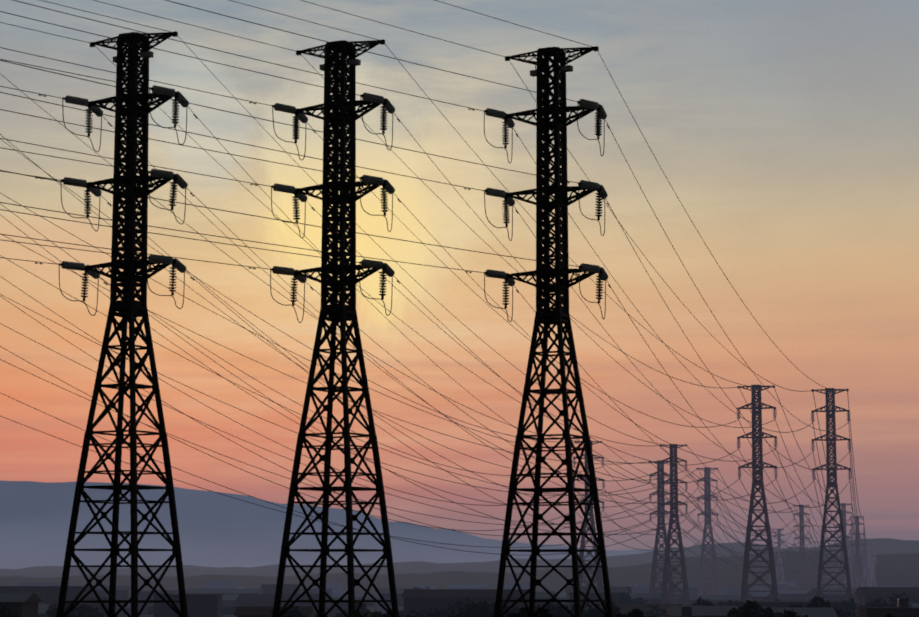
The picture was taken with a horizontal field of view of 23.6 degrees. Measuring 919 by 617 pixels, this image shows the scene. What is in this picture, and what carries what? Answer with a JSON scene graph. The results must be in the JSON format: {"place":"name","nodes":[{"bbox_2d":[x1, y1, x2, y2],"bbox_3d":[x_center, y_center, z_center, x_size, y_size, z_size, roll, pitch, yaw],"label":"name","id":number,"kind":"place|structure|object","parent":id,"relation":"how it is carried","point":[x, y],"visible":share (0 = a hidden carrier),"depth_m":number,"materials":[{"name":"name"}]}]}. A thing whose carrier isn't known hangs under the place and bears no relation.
{"place":"outdoors","nodes":[
{"label":"outdoors","id":0,"kind":"place"},
{"bbox_2d":[0,480,653,568],"bbox_3d":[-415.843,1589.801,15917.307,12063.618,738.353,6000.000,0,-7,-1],"label":"hills","id":1,"kind":"structure","parent":0,"point":[218,530],"depth_m":14562.23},
{"bbox_2d":[0,550,918,595],"bbox_3d":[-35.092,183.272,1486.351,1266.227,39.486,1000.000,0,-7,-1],"label":"hills","id":2,"kind":"structure","parent":0,"point":[897,569],"depth_m":1379.49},
{"bbox_2d":[0,538,918,577],"bbox_3d":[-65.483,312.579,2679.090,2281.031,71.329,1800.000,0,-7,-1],"label":"hills","id":3,"kind":"structure","parent":0,"point":[889,546],"depth_m":2529.47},
{"bbox_2d":[0,0,918,549],"label":"sky","id":4,"kind":"structure","parent":0,"point":[786,132],"materials":[{"name":"orange"}]},
{"bbox_3d":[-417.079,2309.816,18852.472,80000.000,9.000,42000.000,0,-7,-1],"label":"ground","id":5,"kind":"structure","parent":0,"visible":0},
{"bbox_2d":[56,31,188,616],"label":"tower","id":6,"kind":"structure","parent":5,"relation":"on","point":[128,308],"depth_m":146.48,"materials":[{"name":"metal"}]},
{"bbox_2d":[289,609,371,616],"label":"leafy tree","id":7,"kind":"object","parent":5,"relation":"on","point":[354,613],"visible":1,"depth_m":18.13,"materials":[{"name":"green plant"}]},
{"bbox_2d":[270,39,398,616],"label":"tower","id":8,"kind":"structure","parent":5,"relation":"on","point":[336,64],"depth_m":148.76,"materials":[{"name":"metal"}]},
{"bbox_2d":[0,0,875,591],"bbox_3d":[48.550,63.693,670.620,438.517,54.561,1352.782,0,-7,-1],"label":"conductors","id":9,"kind":"structure","parent":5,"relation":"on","point":[856,542],"depth_m":220.88,"materials":[{"name":"grey"}]},
{"bbox_2d":[0,586,914,616],"bbox_3d":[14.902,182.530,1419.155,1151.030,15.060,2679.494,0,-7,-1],"label":"trees","id":10,"kind":"object","parent":5,"relation":"on","point":[469,608],"visible":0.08,"depth_m":256.09,"materials":[{"name":"black plant"}]},
{"bbox_2d":[0,580,918,616],"bbox_3d":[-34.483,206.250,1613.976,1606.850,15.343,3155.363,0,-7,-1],"label":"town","id":11,"kind":"object","parent":5,"relation":"on","point":[220,598],"visible":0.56,"depth_m":409.34,"materials":[{"name":"paint"}]},
{"bbox_2d":[484,46,612,616],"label":"tower","id":12,"kind":"structure","parent":5,"relation":"on","point":[555,314],"depth_m":150.65,"materials":[{"name":"metal"}]},
{"bbox_2d":[572,441,604,585],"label":"tower","id":13,"kind":"structure","parent":5,"relation":"on","point":[598,575],"depth_m":451.52,"materials":[{"name":"metal"}]},
{"bbox_2d":[648,460,674,603],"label":"tower","id":14,"kind":"structure","parent":5,"relation":"on","point":[660,518],"depth_m":516.62,"materials":[{"name":"metal"}]},
{"bbox_2d":[660,444,689,605],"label":"tower","id":15,"kind":"structure","parent":5,"relation":"on","point":[674,482],"depth_m":451.96,"materials":[{"name":"metal"}]},
{"bbox_2d":[696,467,719,594],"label":"tower","id":16,"kind":"structure","parent":5,"relation":"on","point":[707,479],"depth_m":730.35,"materials":[{"name":"metal"}]},
{"bbox_2d":[736,385,778,600],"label":"tower","id":17,"kind":"structure","parent":5,"relation":"on","point":[758,407],"depth_m":423.17,"materials":[{"name":"metal"}]},
{"bbox_2d":[774,529,784,583],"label":"tower","id":18,"kind":"structure","parent":5,"relation":"on","point":[779,554],"depth_m":1094.61,"materials":[{"name":"metal"}]},
{"bbox_2d":[793,505,809,593],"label":"tower","id":19,"kind":"structure","parent":5,"relation":"on","point":[801,521],"depth_m":741.19,"materials":[{"name":"metal"}]},
{"bbox_2d":[811,388,851,601],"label":"tower","id":20,"kind":"structure","parent":5,"relation":"on","point":[833,435],"depth_m":428.26,"materials":[{"name":"metal"}]},
{"bbox_2d":[835,503,852,587],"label":"tower","id":21,"kind":"structure","parent":5,"relation":"on","point":[844,511],"depth_m":726.89,"materials":[{"name":"metal"}]},
{"bbox_2d":[845,538,853,586],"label":"tower","id":22,"kind":"structure","parent":5,"relation":"on","point":[849,560],"depth_m":1175.00,"materials":[{"name":"metal"}]},
{"bbox_2d":[850,516,864,587],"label":"tower","id":23,"kind":"structure","parent":5,"relation":"on","point":[855,564],"depth_m":805.97,"materials":[{"name":"metal"}]},
{"bbox_2d":[859,539,869,586],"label":"tower","id":24,"kind":"structure","parent":5,"relation":"on","point":[864,565],"depth_m":995.35,"materials":[{"name":"metal"}]},
{"bbox_2d":[867,540,875,585],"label":"tower","id":25,"kind":"structure","parent":5,"relation":"on","point":[871,544],"depth_m":1145.21,"materials":[{"name":"metal"}]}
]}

